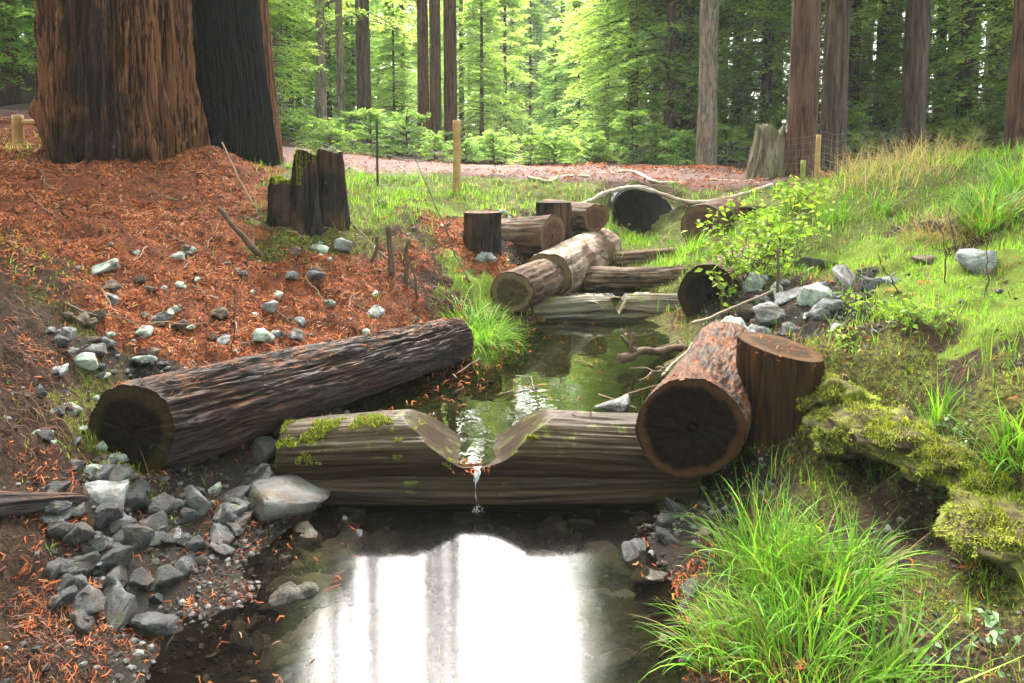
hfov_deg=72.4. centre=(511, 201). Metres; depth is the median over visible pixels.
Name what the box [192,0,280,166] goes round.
redwood tree
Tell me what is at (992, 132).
bush
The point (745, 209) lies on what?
log post
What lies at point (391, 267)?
root stub
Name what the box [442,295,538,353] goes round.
grass clump
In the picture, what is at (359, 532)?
submerged stone
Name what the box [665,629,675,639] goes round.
rock
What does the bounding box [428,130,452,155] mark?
bush
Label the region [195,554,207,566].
rock
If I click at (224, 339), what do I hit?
rock
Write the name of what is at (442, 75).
conifer tree
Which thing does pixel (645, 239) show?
grass clump
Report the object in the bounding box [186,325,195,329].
rock
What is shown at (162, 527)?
rock
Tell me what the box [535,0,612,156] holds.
conifer tree
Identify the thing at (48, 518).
rock
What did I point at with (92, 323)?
rock
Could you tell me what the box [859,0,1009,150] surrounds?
conifer tree
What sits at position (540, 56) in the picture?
conifer tree
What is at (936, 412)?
grass clump
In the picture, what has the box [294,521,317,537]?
submerged stone
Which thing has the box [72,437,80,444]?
rock
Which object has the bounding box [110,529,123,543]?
rock
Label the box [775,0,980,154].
conifer tree
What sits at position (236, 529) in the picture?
rock
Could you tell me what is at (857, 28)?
conifer tree
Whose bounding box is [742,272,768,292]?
rock
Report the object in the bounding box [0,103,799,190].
road
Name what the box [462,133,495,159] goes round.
bush
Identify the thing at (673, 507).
rock
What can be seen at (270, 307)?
rock
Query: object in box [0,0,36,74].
conifer tree
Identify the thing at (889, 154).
dry grass clump
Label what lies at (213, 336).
rock
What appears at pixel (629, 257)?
cross log
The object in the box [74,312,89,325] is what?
rock
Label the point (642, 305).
cross log
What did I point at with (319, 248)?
rock
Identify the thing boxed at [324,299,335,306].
rock
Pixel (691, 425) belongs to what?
fallen log
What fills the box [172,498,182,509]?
rock
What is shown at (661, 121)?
conifer tree
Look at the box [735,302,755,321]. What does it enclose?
rock
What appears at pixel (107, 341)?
rock
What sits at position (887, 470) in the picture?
grass clump
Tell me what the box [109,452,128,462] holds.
rock
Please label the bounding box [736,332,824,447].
log post
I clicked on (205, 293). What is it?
dead branch
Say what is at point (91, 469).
rock
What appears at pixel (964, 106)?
conifer tree
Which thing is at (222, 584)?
gravel
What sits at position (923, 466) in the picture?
mossy mound
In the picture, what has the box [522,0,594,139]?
conifer tree
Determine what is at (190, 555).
rock
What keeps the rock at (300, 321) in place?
on the ground at (874, 383)
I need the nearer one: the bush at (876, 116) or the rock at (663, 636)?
the rock at (663, 636)
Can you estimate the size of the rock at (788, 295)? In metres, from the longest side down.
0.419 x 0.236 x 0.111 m
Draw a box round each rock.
[34,384,46,395]
[34,429,53,441]
[39,506,75,523]
[42,561,62,579]
[43,481,70,491]
[44,489,71,514]
[45,326,55,332]
[46,521,78,545]
[48,595,58,604]
[50,368,59,375]
[50,585,81,611]
[51,363,68,376]
[52,334,70,346]
[52,557,76,576]
[53,327,76,339]
[53,406,64,416]
[55,573,74,592]
[62,311,73,320]
[62,521,96,546]
[64,402,82,415]
[64,403,73,410]
[66,585,106,613]
[67,347,78,353]
[67,609,95,633]
[68,574,87,589]
[69,350,75,357]
[71,459,84,471]
[71,502,84,517]
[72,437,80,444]
[72,550,100,569]
[72,613,89,623]
[73,352,98,370]
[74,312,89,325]
[74,561,93,575]
[77,566,92,575]
[79,425,87,430]
[79,590,90,596]
[81,535,112,553]
[82,479,129,510]
[83,317,96,329]
[84,464,102,479]
[84,531,103,546]
[85,342,107,356]
[86,310,106,322]
[89,336,101,341]
[91,258,119,274]
[91,463,116,481]
[95,499,123,529]
[96,440,106,451]
[96,542,132,570]
[97,372,105,377]
[98,363,107,370]
[100,372,110,378]
[100,454,108,459]
[101,336,116,346]
[101,564,128,591]
[102,279,120,290]
[102,581,136,632]
[103,292,119,304]
[105,331,114,337]
[107,456,118,463]
[108,464,133,481]
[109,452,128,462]
[109,513,136,532]
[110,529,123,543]
[120,522,154,549]
[124,488,150,514]
[128,612,179,637]
[129,479,149,493]
[129,567,154,591]
[131,355,157,364]
[131,543,138,552]
[134,275,145,284]
[135,325,153,337]
[138,510,168,532]
[139,311,148,318]
[143,285,155,292]
[145,547,152,553]
[147,347,160,355]
[147,492,175,514]
[148,564,183,592]
[149,311,169,322]
[149,531,164,545]
[149,593,163,602]
[151,558,158,564]
[156,323,165,326]
[159,525,166,531]
[160,533,172,545]
[167,307,174,319]
[168,528,181,542]
[169,251,184,260]
[170,319,187,331]
[172,305,181,311]
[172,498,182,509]
[173,556,192,578]
[174,281,185,288]
[176,532,191,546]
[177,507,196,523]
[180,244,190,251]
[184,250,192,256]
[184,484,211,517]
[185,535,206,552]
[185,551,196,567]
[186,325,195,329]
[190,246,197,252]
[195,486,205,494]
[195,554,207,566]
[208,482,221,494]
[209,332,216,341]
[210,523,234,544]
[210,542,234,556]
[211,307,229,319]
[213,502,247,522]
[217,504,236,524]
[218,334,229,344]
[223,485,250,500]
[224,497,249,511]
[226,522,245,535]
[233,511,252,527]
[239,270,247,276]
[243,470,251,477]
[244,474,330,521]
[246,463,272,484]
[250,436,276,462]
[251,328,274,343]
[256,463,272,478]
[261,300,277,313]
[269,330,285,337]
[274,290,282,297]
[286,271,298,279]
[288,328,303,341]
[290,246,301,254]
[294,316,305,326]
[306,270,325,280]
[309,266,322,271]
[310,243,328,254]
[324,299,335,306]
[334,238,353,252]
[361,329,369,334]
[366,304,384,318]
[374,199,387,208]
[474,251,496,262]
[498,208,507,215]
[596,394,630,411]
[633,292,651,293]
[655,526,678,544]
[657,513,680,528]
[659,634,667,641]
[664,497,687,514]
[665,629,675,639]
[676,597,691,615]
[679,576,698,598]
[679,653,694,664]
[692,559,701,566]
[697,525,711,538]
[721,315,750,330]
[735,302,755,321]
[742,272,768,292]
[747,324,760,329]
[752,301,785,324]
[753,295,769,304]
[756,326,769,333]
[770,282,782,294]
[774,286,802,305]
[780,281,787,286]
[782,322,797,334]
[794,257,835,267]
[797,282,833,305]
[805,298,842,320]
[815,308,836,319]
[816,281,830,288]
[830,323,841,330]
[832,265,855,285]
[857,276,888,292]
[864,322,878,328]
[881,275,902,283]
[911,255,935,263]
[955,248,997,273]
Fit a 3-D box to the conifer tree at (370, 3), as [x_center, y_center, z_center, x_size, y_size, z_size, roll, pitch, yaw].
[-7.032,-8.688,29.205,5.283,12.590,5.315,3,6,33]
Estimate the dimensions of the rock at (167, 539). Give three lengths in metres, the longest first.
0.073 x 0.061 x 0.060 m
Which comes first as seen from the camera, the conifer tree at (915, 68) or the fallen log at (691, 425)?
the fallen log at (691, 425)
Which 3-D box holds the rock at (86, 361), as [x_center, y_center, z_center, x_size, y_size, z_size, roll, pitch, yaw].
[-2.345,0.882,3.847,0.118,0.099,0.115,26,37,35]
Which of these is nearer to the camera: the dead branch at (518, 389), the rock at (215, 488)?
the rock at (215, 488)
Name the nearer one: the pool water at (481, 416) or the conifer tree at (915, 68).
the pool water at (481, 416)
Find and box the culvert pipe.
[611,185,671,237]
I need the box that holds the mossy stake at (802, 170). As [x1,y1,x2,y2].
[800,160,805,195]
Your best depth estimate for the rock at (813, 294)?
5.14 m
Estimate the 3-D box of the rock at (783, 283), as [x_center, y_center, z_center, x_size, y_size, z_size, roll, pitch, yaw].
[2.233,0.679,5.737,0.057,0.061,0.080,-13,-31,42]
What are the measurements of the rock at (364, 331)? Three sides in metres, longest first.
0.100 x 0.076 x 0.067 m
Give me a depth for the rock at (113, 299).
4.62 m
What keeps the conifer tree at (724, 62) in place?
on the ground at (874, 383)
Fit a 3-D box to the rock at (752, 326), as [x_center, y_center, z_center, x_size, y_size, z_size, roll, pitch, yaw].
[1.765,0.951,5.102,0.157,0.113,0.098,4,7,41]
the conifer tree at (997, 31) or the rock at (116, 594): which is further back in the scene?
the conifer tree at (997, 31)
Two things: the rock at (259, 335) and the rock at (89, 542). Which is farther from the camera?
the rock at (259, 335)
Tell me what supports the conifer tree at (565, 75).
on the ground at (874, 383)
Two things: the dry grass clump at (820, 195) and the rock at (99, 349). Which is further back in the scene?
the dry grass clump at (820, 195)
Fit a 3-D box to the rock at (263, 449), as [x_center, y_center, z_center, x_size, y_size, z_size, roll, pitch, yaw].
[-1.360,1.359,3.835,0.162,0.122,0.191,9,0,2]
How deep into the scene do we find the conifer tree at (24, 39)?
12.20 m
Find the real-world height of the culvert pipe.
1.068 m
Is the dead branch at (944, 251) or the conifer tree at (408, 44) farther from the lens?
the conifer tree at (408, 44)
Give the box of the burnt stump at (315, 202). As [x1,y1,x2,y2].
[267,147,350,236]
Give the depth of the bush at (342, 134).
14.64 m
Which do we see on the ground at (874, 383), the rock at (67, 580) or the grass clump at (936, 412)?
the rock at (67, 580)
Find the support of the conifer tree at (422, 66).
on the ground at (874, 383)
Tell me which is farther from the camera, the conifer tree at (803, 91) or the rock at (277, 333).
the conifer tree at (803, 91)
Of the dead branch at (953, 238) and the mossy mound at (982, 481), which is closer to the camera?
the mossy mound at (982, 481)
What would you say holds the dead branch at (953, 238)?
on the ground at (874, 383)
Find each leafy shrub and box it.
[681,208,808,287]
[706,270,741,319]
[716,192,834,252]
[752,174,853,212]
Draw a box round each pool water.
[145,503,691,682]
[267,318,768,463]
[564,288,658,300]
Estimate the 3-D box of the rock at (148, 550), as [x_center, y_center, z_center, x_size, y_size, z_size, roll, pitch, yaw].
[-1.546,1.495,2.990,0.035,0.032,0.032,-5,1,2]
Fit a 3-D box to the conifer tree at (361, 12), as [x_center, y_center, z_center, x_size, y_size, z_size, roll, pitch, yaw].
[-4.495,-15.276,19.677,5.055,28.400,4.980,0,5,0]
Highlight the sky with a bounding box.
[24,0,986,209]
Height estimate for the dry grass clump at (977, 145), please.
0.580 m
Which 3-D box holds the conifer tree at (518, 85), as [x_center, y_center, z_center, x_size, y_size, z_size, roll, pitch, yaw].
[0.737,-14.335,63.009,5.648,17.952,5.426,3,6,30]
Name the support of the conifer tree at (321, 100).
on the ground at (874, 383)
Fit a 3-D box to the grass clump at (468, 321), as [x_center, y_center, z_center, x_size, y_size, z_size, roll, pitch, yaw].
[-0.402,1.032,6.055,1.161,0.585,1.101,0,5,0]
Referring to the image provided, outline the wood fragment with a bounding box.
[0,491,89,518]
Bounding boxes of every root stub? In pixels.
[371,236,378,261]
[386,226,394,275]
[403,238,410,282]
[410,262,418,298]
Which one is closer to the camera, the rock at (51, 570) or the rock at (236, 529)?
the rock at (51, 570)
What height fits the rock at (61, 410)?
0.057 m
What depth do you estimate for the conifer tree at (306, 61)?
27.48 m
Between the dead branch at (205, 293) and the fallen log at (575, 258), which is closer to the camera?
the dead branch at (205, 293)
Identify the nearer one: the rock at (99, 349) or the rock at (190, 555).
the rock at (190, 555)
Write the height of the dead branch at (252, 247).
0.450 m
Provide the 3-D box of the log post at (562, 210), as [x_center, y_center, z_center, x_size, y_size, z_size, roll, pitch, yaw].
[0.488,0.300,8.086,0.427,0.613,0.432,0,5,0]
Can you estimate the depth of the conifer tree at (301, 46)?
30.60 m
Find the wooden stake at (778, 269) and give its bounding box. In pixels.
[776,248,779,293]
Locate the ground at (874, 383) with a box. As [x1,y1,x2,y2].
[0,39,1023,682]
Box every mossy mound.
[794,372,880,411]
[797,399,912,460]
[841,403,940,466]
[896,429,980,488]
[933,457,1019,496]
[933,482,1023,580]
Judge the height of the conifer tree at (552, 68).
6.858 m
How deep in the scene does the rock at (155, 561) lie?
2.95 m
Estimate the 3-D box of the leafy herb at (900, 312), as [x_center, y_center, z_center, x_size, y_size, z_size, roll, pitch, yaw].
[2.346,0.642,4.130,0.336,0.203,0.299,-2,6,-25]
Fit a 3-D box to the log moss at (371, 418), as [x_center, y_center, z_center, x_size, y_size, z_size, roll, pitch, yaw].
[-1.377,0.456,5.099,1.262,1.660,4.041,-3,6,-29]
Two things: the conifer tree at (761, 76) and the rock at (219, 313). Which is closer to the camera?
the rock at (219, 313)
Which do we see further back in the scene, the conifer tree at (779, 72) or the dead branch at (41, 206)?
the conifer tree at (779, 72)
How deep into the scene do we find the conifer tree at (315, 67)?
35.48 m
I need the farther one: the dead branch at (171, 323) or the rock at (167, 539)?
the dead branch at (171, 323)
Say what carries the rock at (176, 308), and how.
on the ground at (874, 383)
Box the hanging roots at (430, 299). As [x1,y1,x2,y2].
[340,235,462,335]
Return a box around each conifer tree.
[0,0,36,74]
[0,0,36,90]
[0,0,37,101]
[268,0,336,146]
[269,0,350,138]
[269,2,336,108]
[270,0,348,126]
[270,0,350,112]
[282,0,429,143]
[283,0,383,127]
[293,9,371,109]
[300,0,409,129]
[314,0,328,147]
[314,0,389,133]
[335,0,345,147]
[350,0,442,143]
[354,0,413,118]
[356,0,443,111]
[369,4,416,112]
[370,0,416,144]
[395,0,443,123]
[405,5,466,125]
[407,0,521,150]
[410,0,465,126]
[417,0,429,152]
[429,0,441,143]
[441,0,501,133]
[442,0,521,152]
[443,0,456,155]
[456,4,528,133]
[457,9,507,114]
[466,0,559,136]
[468,0,551,149]
[471,7,527,137]
[492,0,564,143]
[507,0,569,135]
[507,7,535,135]
[515,0,566,139]
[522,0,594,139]
[526,22,582,147]
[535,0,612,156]
[540,0,721,160]
[548,0,645,145]
[552,0,576,127]
[557,0,611,140]
[559,1,617,138]
[560,0,656,155]
[576,0,729,158]
[576,0,761,161]
[587,9,662,142]
[593,0,741,151]
[615,4,789,137]
[617,0,754,159]
[619,10,761,139]
[646,0,822,156]
[650,12,777,148]
[674,0,866,154]
[695,0,718,165]
[718,0,905,141]
[724,3,789,153]
[732,1,786,122]
[753,0,961,159]
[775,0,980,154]
[786,0,820,177]
[787,0,821,124]
[818,8,874,152]
[819,0,851,170]
[851,0,930,160]
[857,0,1013,149]
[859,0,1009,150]
[859,2,979,127]
[860,8,873,140]
[862,2,950,151]
[904,0,1013,139]
[929,5,1012,122]
[932,1,988,129]
[934,2,989,137]
[981,12,990,91]
[983,1,1012,145]
[1003,0,1023,151]
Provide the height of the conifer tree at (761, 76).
7.751 m
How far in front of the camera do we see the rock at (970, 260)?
4.76 m
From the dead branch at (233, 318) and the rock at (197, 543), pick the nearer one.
the rock at (197, 543)
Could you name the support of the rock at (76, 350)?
on the ground at (874, 383)
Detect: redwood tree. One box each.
[28,0,211,163]
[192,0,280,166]
[258,0,284,164]
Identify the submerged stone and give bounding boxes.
[268,581,319,605]
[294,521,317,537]
[356,529,362,536]
[621,538,646,560]
[645,568,667,580]
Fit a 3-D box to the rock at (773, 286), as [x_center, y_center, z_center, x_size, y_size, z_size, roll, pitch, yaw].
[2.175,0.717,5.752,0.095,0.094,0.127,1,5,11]
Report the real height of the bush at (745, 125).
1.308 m
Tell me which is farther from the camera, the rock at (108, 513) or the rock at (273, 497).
the rock at (273, 497)
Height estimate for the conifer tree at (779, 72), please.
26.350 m
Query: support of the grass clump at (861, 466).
on the ground at (874, 383)
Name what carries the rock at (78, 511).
on the ground at (874, 383)
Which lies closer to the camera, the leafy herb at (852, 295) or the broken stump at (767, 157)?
the leafy herb at (852, 295)
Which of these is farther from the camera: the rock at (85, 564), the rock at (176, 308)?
the rock at (176, 308)
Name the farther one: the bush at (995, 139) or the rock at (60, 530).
the bush at (995, 139)
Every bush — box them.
[279,109,322,142]
[287,112,312,142]
[293,116,368,154]
[331,109,369,151]
[347,108,395,156]
[364,115,416,154]
[371,107,434,156]
[415,132,452,162]
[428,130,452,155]
[446,140,487,161]
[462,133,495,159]
[468,127,515,164]
[486,134,520,160]
[514,134,547,164]
[516,125,590,164]
[529,141,571,160]
[556,131,616,162]
[565,138,589,163]
[582,136,617,163]
[601,109,665,164]
[610,135,634,160]
[635,123,678,163]
[648,128,694,164]
[657,130,723,165]
[717,124,752,164]
[730,123,786,154]
[731,122,755,156]
[776,83,867,165]
[847,111,876,168]
[854,125,899,158]
[858,106,899,155]
[859,79,952,158]
[926,116,978,148]
[927,116,986,154]
[971,101,1004,150]
[973,104,1005,149]
[974,107,1004,146]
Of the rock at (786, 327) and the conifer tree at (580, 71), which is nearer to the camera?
the rock at (786, 327)
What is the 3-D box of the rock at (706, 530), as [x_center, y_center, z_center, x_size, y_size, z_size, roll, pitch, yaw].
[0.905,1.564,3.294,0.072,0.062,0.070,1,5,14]
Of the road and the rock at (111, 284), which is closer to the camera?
the rock at (111, 284)
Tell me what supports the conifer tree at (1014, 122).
on the ground at (874, 383)
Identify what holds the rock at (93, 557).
on the ground at (874, 383)
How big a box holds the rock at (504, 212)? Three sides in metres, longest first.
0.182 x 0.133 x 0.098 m
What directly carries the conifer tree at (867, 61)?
on the ground at (874, 383)
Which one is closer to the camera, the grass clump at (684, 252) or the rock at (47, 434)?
the rock at (47, 434)
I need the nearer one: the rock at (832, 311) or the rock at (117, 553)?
the rock at (117, 553)
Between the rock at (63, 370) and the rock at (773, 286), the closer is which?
the rock at (63, 370)
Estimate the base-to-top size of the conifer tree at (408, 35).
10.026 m
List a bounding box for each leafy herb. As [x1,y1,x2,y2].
[826,326,872,352]
[836,289,906,320]
[875,289,944,328]
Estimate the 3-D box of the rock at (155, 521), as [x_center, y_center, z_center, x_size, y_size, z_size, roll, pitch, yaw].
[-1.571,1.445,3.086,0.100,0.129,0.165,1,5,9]
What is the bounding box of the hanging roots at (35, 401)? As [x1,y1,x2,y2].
[0,268,88,467]
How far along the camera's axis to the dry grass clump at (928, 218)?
5.95 m
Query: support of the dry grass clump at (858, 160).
on the ground at (874, 383)
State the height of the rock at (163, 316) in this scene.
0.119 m
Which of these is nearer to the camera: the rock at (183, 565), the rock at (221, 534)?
the rock at (183, 565)
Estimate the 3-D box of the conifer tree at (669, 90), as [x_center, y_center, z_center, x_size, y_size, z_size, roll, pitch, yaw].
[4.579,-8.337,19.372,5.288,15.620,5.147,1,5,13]
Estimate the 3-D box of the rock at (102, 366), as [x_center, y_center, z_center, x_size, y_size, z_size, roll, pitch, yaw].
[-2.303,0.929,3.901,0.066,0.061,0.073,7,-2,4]
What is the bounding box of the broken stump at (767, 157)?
[744,123,787,178]
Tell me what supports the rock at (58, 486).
on the ground at (874, 383)
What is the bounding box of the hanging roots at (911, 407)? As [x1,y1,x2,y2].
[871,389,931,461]
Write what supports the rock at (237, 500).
on the ground at (874, 383)
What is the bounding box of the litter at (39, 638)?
[0,582,86,682]
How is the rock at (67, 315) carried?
on the ground at (874, 383)
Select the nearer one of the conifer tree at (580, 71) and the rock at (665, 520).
the rock at (665, 520)
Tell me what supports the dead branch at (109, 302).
on the ground at (874, 383)
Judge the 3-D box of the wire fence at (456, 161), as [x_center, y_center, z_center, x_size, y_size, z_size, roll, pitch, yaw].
[-2.116,-0.592,9.417,2.843,1.383,0.291,0,5,1]
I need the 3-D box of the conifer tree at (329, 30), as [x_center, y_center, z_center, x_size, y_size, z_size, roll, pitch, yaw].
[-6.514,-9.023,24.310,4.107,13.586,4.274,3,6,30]
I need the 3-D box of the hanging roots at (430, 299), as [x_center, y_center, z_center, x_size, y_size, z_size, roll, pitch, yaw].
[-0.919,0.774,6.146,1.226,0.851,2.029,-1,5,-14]
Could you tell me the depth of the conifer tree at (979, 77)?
22.08 m
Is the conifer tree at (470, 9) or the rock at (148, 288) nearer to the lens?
the rock at (148, 288)
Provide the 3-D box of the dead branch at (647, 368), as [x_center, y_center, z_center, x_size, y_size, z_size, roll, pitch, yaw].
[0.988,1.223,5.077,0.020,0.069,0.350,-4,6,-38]
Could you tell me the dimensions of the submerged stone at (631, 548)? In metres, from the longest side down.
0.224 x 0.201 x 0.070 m
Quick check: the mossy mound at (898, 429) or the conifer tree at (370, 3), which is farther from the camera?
the conifer tree at (370, 3)
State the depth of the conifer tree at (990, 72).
19.55 m
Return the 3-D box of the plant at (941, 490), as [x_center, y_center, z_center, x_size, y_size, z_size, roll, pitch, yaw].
[1.994,1.187,3.061,0.509,0.540,0.450,-5,7,-44]
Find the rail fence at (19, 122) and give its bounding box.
[2,110,34,143]
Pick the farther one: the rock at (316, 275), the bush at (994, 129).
the bush at (994, 129)
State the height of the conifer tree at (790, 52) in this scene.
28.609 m
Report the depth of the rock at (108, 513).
2.94 m
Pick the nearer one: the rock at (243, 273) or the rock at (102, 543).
the rock at (102, 543)
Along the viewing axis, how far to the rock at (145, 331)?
4.39 m
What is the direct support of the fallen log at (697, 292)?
on the ground at (874, 383)
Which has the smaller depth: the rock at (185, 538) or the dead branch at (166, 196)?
the rock at (185, 538)
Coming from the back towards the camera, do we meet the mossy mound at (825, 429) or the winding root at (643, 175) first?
the winding root at (643, 175)
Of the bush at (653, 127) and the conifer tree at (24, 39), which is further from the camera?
the bush at (653, 127)
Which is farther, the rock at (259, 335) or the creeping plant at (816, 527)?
the rock at (259, 335)
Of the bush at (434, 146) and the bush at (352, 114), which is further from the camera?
the bush at (352, 114)
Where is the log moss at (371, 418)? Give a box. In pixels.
[268,148,538,469]
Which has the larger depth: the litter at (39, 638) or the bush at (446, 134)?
the bush at (446, 134)
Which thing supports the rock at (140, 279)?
on the ground at (874, 383)
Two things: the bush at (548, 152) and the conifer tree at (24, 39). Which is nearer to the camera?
the conifer tree at (24, 39)
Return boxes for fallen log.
[88,318,473,473]
[490,258,565,312]
[501,214,564,256]
[528,228,621,295]
[541,199,608,231]
[635,321,752,477]
[677,246,747,317]
[680,197,742,243]
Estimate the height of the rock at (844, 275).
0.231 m
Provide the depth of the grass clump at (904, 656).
2.28 m
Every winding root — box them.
[566,170,768,184]
[583,183,773,204]
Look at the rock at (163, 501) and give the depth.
3.18 m
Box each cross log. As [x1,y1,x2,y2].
[533,293,679,318]
[582,264,688,288]
[614,247,675,266]
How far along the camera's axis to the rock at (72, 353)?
3.81 m
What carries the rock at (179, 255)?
on the ground at (874, 383)
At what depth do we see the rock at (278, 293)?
5.45 m
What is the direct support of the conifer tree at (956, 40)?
on the ground at (874, 383)
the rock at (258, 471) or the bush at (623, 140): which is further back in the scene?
the bush at (623, 140)
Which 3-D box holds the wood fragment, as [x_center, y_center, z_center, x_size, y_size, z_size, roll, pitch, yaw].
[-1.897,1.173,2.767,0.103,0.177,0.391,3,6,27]
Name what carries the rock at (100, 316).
on the ground at (874, 383)
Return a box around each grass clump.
[430,282,527,354]
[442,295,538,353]
[622,226,655,245]
[630,568,808,682]
[649,250,691,275]
[662,450,889,614]
[665,228,712,257]
[688,555,927,682]
[698,486,954,674]
[748,479,954,617]
[782,186,840,209]
[796,137,866,181]
[800,150,888,197]
[816,185,870,224]
[823,136,901,178]
[826,142,905,187]
[839,129,913,169]
[845,459,882,478]
[846,150,966,199]
[846,178,906,219]
[850,458,890,484]
[856,546,1023,682]
[864,134,933,169]
[865,133,955,182]
[869,428,940,480]
[879,120,957,165]
[882,118,958,166]
[883,204,965,247]
[886,128,986,177]
[886,363,985,426]
[908,123,987,160]
[911,197,1010,248]
[913,164,1023,239]
[924,373,1023,485]
[927,128,1016,156]
[947,552,1023,591]
[960,136,994,154]
[962,138,1023,192]
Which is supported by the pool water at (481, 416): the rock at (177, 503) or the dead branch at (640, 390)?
the dead branch at (640, 390)
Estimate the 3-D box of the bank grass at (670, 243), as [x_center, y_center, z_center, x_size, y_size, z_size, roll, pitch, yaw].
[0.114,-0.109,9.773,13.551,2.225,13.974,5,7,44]
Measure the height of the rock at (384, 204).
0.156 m
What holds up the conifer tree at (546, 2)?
on the ground at (874, 383)
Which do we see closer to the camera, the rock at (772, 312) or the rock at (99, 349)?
the rock at (99, 349)
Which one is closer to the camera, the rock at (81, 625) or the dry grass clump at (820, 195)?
the rock at (81, 625)
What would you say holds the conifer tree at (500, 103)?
on the ground at (874, 383)
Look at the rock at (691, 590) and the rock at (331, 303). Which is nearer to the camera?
the rock at (691, 590)
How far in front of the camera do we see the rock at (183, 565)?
2.97 m
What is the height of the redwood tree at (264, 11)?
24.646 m
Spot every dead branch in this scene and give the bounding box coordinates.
[28,193,60,221]
[64,301,140,324]
[101,288,118,315]
[140,321,202,324]
[152,191,178,199]
[166,234,215,253]
[192,284,218,299]
[206,224,218,249]
[217,206,263,256]
[221,142,254,207]
[231,284,243,349]
[258,224,290,228]
[354,303,380,321]
[412,151,470,281]
[453,387,463,393]
[500,385,539,393]
[528,175,564,182]
[617,332,687,362]
[624,384,657,394]
[630,367,667,371]
[640,360,674,380]
[661,343,691,376]
[690,266,813,324]
[878,255,901,294]
[932,225,945,282]
[946,206,956,253]
[984,240,996,296]
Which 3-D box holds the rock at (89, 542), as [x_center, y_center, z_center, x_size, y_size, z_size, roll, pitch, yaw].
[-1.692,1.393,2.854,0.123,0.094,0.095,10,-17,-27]
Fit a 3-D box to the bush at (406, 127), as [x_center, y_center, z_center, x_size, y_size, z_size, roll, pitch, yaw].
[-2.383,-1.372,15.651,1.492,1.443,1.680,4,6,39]
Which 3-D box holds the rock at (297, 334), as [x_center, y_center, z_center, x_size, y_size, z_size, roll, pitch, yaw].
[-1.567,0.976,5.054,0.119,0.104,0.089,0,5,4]
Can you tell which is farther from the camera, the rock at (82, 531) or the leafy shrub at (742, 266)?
the leafy shrub at (742, 266)
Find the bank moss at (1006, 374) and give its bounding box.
[0,162,1023,682]
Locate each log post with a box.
[463,210,501,254]
[536,201,572,239]
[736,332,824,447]
[737,206,766,219]
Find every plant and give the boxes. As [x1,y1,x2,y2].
[770,518,833,574]
[849,390,926,465]
[881,293,958,333]
[906,604,1020,677]
[907,412,982,506]
[910,416,1003,523]
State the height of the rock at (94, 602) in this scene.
0.100 m
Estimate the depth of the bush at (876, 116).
18.37 m
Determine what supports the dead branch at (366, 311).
on the ground at (874, 383)
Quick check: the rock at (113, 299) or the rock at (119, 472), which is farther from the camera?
the rock at (113, 299)
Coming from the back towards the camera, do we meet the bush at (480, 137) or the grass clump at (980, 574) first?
the bush at (480, 137)
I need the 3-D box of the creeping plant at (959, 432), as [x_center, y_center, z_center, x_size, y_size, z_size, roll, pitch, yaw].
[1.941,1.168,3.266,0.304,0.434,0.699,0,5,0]
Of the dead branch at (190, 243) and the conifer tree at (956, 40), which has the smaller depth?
the dead branch at (190, 243)
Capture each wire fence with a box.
[276,108,460,193]
[722,128,906,177]
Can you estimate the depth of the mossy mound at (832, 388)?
3.69 m
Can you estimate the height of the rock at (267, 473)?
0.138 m
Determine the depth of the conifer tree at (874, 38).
19.82 m
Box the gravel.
[0,176,1023,682]
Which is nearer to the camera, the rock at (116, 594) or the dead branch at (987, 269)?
the rock at (116, 594)
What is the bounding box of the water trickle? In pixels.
[475,466,482,509]
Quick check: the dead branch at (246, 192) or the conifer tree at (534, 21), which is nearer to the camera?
the dead branch at (246, 192)
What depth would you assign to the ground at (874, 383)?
4.15 m
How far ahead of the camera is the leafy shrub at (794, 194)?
7.69 m
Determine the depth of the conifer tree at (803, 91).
10.64 m
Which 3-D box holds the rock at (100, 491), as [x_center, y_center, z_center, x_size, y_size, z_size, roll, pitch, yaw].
[-1.785,1.329,3.017,0.210,0.196,0.287,4,14,-18]
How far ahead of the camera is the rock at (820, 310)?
4.72 m
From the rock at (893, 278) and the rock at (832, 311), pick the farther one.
the rock at (893, 278)
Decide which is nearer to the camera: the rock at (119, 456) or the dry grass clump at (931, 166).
the rock at (119, 456)
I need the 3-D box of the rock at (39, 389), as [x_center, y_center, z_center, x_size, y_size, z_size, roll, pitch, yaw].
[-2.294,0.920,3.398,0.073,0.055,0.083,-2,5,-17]
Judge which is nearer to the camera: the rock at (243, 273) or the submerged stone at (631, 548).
the submerged stone at (631, 548)
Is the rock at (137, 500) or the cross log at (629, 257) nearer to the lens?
the rock at (137, 500)
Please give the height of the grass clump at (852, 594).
0.457 m
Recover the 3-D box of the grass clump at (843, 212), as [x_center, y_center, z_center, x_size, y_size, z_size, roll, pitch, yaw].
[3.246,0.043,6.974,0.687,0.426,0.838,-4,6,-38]
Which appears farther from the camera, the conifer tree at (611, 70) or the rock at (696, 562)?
the conifer tree at (611, 70)
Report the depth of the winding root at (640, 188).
9.89 m
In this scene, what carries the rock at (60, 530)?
on the ground at (874, 383)
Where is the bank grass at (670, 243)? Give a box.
[0,125,1023,682]
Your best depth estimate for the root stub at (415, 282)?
5.98 m
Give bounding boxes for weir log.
[274,409,701,491]
[306,475,698,504]

